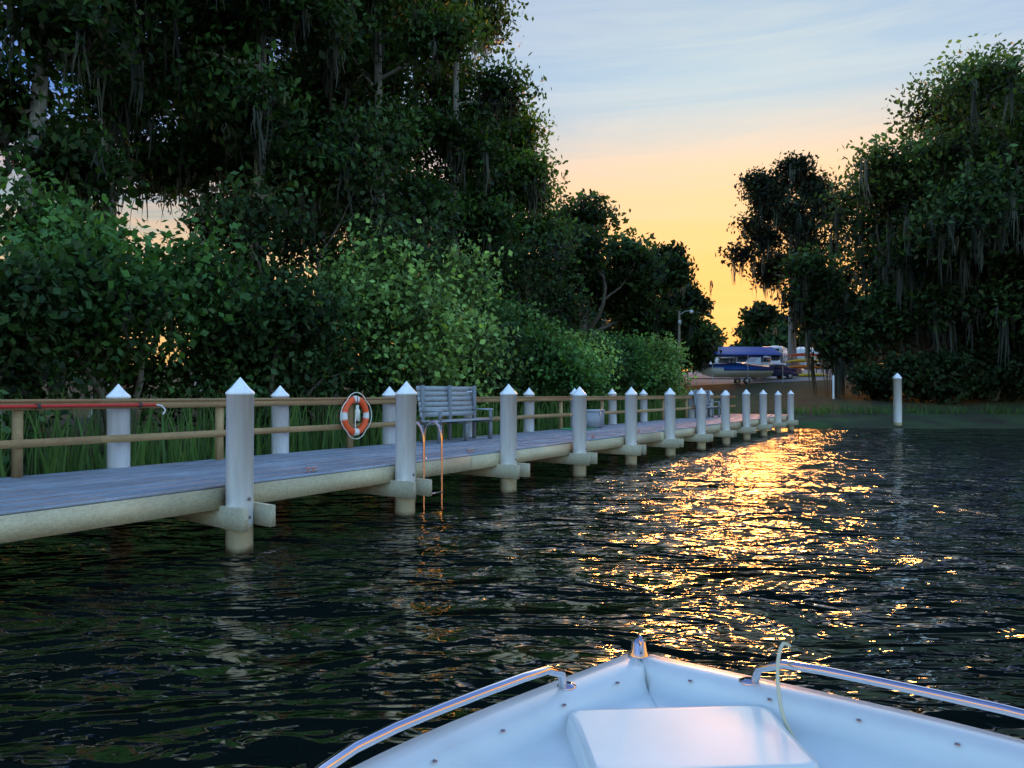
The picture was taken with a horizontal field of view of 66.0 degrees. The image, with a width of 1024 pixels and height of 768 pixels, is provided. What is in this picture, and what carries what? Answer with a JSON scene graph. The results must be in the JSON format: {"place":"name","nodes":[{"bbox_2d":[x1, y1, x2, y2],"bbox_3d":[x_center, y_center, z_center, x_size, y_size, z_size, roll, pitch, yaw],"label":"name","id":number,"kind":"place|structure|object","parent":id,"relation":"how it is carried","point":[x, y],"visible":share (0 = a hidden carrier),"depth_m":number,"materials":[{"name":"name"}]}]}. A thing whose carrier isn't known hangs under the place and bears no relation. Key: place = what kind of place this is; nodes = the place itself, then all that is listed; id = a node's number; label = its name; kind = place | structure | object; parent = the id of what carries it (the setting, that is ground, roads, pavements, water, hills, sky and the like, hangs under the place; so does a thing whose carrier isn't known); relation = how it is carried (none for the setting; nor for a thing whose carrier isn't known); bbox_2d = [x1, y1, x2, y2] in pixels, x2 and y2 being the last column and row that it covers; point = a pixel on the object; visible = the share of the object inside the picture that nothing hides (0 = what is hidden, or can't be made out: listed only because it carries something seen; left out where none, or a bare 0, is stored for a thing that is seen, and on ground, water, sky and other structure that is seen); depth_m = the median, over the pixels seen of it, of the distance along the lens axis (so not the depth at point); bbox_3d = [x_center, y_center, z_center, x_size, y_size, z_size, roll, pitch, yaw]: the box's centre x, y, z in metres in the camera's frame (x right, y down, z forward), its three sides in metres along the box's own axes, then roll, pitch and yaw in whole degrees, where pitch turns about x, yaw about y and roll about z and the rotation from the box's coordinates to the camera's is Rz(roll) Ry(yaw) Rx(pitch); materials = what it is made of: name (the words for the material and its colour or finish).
{"place":"outdoors","nodes":[
{"label":"outdoors","id":0,"kind":"place"},
{"bbox_2d":[106,377,793,552],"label":"pilings","id":1,"kind":"object","parent":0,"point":[240,394],"visible":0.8,"depth_m":13.69,"materials":[{"name":"plastic"}]},
{"bbox_2d":[248,422,767,518],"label":"dock bolts","id":2,"kind":"object","parent":1,"relation":"attached to","point":[249,498],"visible":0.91,"depth_m":11.44,"materials":[{"name":"paint"}]},
{"bbox_2d":[171,420,797,531],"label":"support beams","id":3,"kind":"structure","parent":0,"point":[234,518],"depth_m":12.02,"materials":[{"name":"white concrete"}]},
{"bbox_2d":[0,395,786,543],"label":"dock framing and railing","id":4,"kind":"object","parent":3,"relation":"on","point":[31,525],"visible":0.45,"depth_m":10.56,"materials":[{"name":"wood"}]},
{"bbox_2d":[0,403,165,414],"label":"rescue reach pole","id":5,"kind":"object","parent":4,"relation":"on","point":[37,406],"visible":1,"depth_m":10.23,"materials":[{"name":"metal"}]},
{"bbox_2d":[340,392,371,438],"bbox_3d":[-2.946,0.600,14.942,0.175,0.894,0.894,0,-1,29],"label":"life ring","id":6,"kind":"object","parent":4,"relation":"attached to","point":[347,427],"visible":1,"depth_m":14.89,"materials":[{"name":"plastic"}]},
{"bbox_2d":[0,414,786,515],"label":"dock deck boards","id":7,"kind":"object","parent":4,"relation":"on","point":[31,493],"visible":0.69,"depth_m":10.63,"materials":[{"name":"grey wood"}]},
{"bbox_2d":[416,385,492,443],"bbox_3d":[-1.217,0.642,17.439,0.610,1.220,2.200,0,-1,29],"label":"bench","id":8,"kind":"object","parent":7,"relation":"on","point":[458,403],"visible":0.92,"depth_m":17.49,"materials":[{"name":"grey wood"}]},
{"bbox_2d":[303,430,639,472],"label":"dock cleats","id":9,"kind":"object","parent":7,"relation":"on","point":[313,467],"visible":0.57,"depth_m":10.44,"materials":[{"name":"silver metal"}]},
{"bbox_2d":[416,420,443,509],"bbox_3d":[-1.379,1.618,12.336,0.420,2.099,0.558,0,-1,29],"label":"swim ladder","id":10,"kind":"object","parent":4,"relation":"on","point":[423,433],"visible":0.63,"depth_m":12.44,"materials":[{"name":"silver metal"}]},
{"bbox_2d":[560,427,595,429],"bbox_3d":[2.192,1.293,22.955,0.904,0.057,2.007,-1,-1,40],"label":"garden hose","id":11,"kind":"object","parent":4,"relation":"on","point":[570,428],"visible":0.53,"depth_m":22.75,"materials":[{"name":"plastic"}]},
{"bbox_2d":[587,409,604,427],"bbox_3d":[2.457,1.056,24.030,0.530,0.560,0.740,0,-1,29],"label":"dock box","id":12,"kind":"object","parent":4,"relation":"on","point":[595,417],"visible":0.77,"depth_m":23.72,"materials":[{"name":"plastic"}]},
{"bbox_2d":[693,390,719,417],"bbox_3d":[8.607,0.864,34.801,0.610,1.220,2.200,0,-1,29],"label":"chair","id":13,"kind":"object","parent":4,"relation":"on","point":[708,407],"visible":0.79,"depth_m":35.52,"materials":[{"name":"grey metal"}]},
{"bbox_2d":[0,427,1023,767],"bbox_3d":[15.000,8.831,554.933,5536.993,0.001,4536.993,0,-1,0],"label":"lake water","id":14,"kind":"structure","parent":0,"point":[310,631],"depth_m":6.86,"materials":[{"name":"liquid"}]},
{"bbox_2d":[352,654,1023,767],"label":"boat","id":15,"kind":"object","parent":14,"relation":"on","point":[829,730],"visible":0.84,"depth_m":2.05,"materials":[{"name":"white plastic"}]},
{"bbox_2d":[314,633,1023,767],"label":"boat railing","id":16,"kind":"object","parent":15,"relation":"on","point":[638,651],"visible":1,"depth_m":1.98,"materials":[{"name":"silver metal"}]},
{"bbox_2d":[565,705,818,767],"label":"boat hatch","id":17,"kind":"object","parent":15,"relation":"attached to","point":[747,736],"visible":0.94,"depth_m":1.98,"materials":[{"name":"white plastic"}]},
{"bbox_2d":[776,642,797,740],"bbox_3d":[0.758,1.092,1.771,0.072,0.742,0.932,0,-1,0],"label":"rope","id":18,"kind":"object","parent":15,"relation":"on","point":[781,709],"visible":0.8,"depth_m":2.15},
{"bbox_2d":[893,373,901,424],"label":"mooring pile","id":19,"kind":"object","parent":14,"relation":"in","point":[897,398],"visible":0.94,"depth_m":40.82,"materials":[{"name":"plastic"}]},
{"bbox_2d":[0,0,1023,370],"label":"sky","id":20,"kind":"structure","parent":0,"point":[656,106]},
{"bbox_2d":[3,366,1023,476],"bbox_3d":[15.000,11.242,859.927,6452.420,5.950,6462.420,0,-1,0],"label":"ground","id":21,"kind":"structure","parent":0,"point":[804,395],"depth_m":44.16,"materials":[{"name":"green plant"}]},
{"bbox_2d":[0,0,588,435],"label":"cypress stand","id":22,"kind":"object","parent":21,"relation":"on","point":[63,149],"depth_m":26.99,"materials":[{"name":"green plant"}]},
{"bbox_2d":[0,0,571,300],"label":"spanish moss","id":23,"kind":"object","parent":22,"relation":"hanging from","point":[141,97],"visible":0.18,"depth_m":26.64,"materials":[{"name":"green plant"}]},
{"bbox_2d":[0,98,696,476],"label":"bushes","id":24,"kind":"object","parent":21,"relation":"on","point":[52,250],"depth_m":22.85,"materials":[{"name":"green plant"}]},
{"bbox_2d":[4,139,664,428],"bbox_3d":[-2.718,-2.838,31.547,10.472,10.696,49.837,0,-1,22],"label":"understorey moss","id":25,"kind":"object","parent":24,"relation":"hanging from","point":[126,313],"visible":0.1,"depth_m":23.02,"materials":[{"name":"plant"}]},
{"bbox_2d":[0,389,741,477],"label":"reeds","id":26,"kind":"object","parent":21,"relation":"on","point":[314,440],"visible":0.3,"depth_m":16.33,"materials":[{"name":"green plant"}]},
{"bbox_2d":[515,188,728,372],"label":"oaks","id":27,"kind":"object","parent":21,"relation":"on","point":[640,311],"depth_m":62.08,"materials":[{"name":"green plant"}]},
{"bbox_2d":[554,243,720,375],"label":"oak moss","id":28,"kind":"object","parent":27,"relation":"hanging from","point":[691,332],"visible":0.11,"depth_m":63.75,"materials":[{"name":"plant"}]},
{"bbox_2d":[677,310,692,400],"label":"street lamp","id":29,"kind":"object","parent":21,"relation":"on","point":[679,323],"visible":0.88,"depth_m":55.96,"materials":[{"name":"grey metal"}]},
{"bbox_2d":[729,300,914,369],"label":"tree line","id":30,"kind":"object","parent":21,"relation":"on","point":[762,315],"depth_m":152.86,"materials":[{"name":"green plant"}]},
{"bbox_2d":[832,375,834,398],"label":"white marker post","id":31,"kind":"object","parent":21,"relation":"on","point":[833,396],"visible":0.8,"depth_m":52.95,"materials":[{"name":"plastic"}]},
{"bbox_2d":[768,32,1023,404],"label":"live oaks","id":32,"kind":"object","parent":21,"relation":"on","point":[988,189],"depth_m":50.30,"materials":[{"name":"green plant"}]},
{"bbox_2d":[681,369,852,385],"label":"paved ramp and lot","id":33,"kind":"structure","parent":0,"point":[721,381],"depth_m":74.06,"materials":[{"name":"grey concrete"}]},
{"bbox_2d":[716,357,734,363],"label":"motorhome","id":34,"kind":"object","parent":33,"relation":"on","point":[725,359],"visible":0.06,"depth_m":103.11,"materials":[{"name":"paint"}]},
{"bbox_2d":[689,347,782,383],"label":"covered boat on trailer","id":35,"kind":"object","parent":33,"relation":"on","point":[736,372],"visible":0.92,"depth_m":69.27,"materials":[{"name":"fabric"}]},
{"bbox_2d":[734,357,749,362],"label":"motorhome","id":36,"kind":"object","parent":33,"relation":"on","point":[740,359],"visible":0.04,"depth_m":99.20,"materials":[{"name":"paint"}]},
{"bbox_2d":[745,356,785,364],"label":"boat","id":37,"kind":"object","parent":33,"relation":"on","point":[765,360],"visible":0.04,"depth_m":83.11,"materials":[{"name":"paint"}]},
{"bbox_2d":[751,364,798,379],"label":"pickup truck","id":38,"kind":"object","parent":33,"relation":"on","point":[788,373],"visible":0.56,"depth_m":73.44,"materials":[{"name":"paint"}]},
{"bbox_2d":[765,345,787,362],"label":"trailer","id":39,"kind":"object","parent":33,"relation":"on","point":[782,350],"visible":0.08,"depth_m":95.00,"materials":[{"name":"paint"}]},
{"bbox_2d":[715,150,861,372],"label":"tree","id":40,"kind":"object","parent":33,"relation":"on","point":[819,184],"depth_m":80.02,"materials":[{"name":"green plant"}]},
{"bbox_2d":[726,164,854,306],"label":"moss","id":41,"kind":"object","parent":40,"relation":"attached to","point":[769,246],"visible":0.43,"depth_m":80.29,"materials":[{"name":"plant"}]},
{"bbox_2d":[783,353,820,372],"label":"kayak rack","id":42,"kind":"object","parent":33,"relation":"on","point":[798,360],"visible":0.55,"depth_m":79.51,"materials":[{"name":"plastic"}]},
{"bbox_2d":[796,347,812,368],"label":"travel trailer","id":43,"kind":"object","parent":33,"relation":"on","point":[801,351],"visible":0.07,"depth_m":97.17,"materials":[{"name":"paint"}]},
{"bbox_2d":[793,373,828,376],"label":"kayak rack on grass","id":44,"kind":"object","parent":33,"relation":"on","point":[806,375],"visible":0.54,"depth_m":75.28,"materials":[{"name":"plastic"}]},
{"bbox_2d":[804,347,824,369],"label":"rack","id":45,"kind":"object","parent":33,"relation":"on","point":[815,358],"visible":0.12,"depth_m":98.18,"materials":[{"name":"metal"}]},
{"bbox_2d":[773,76,1023,402],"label":"spanish moss","id":46,"kind":"object","parent":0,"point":[839,371],"visible":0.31,"depth_m":51.13,"materials":[{"name":"plant"}]},
{"bbox_2d":[783,402,1023,415],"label":"bank grass","id":47,"kind":"structure","parent":0,"point":[910,409],"depth_m":44.83,"materials":[{"name":"green plant"}]}
]}

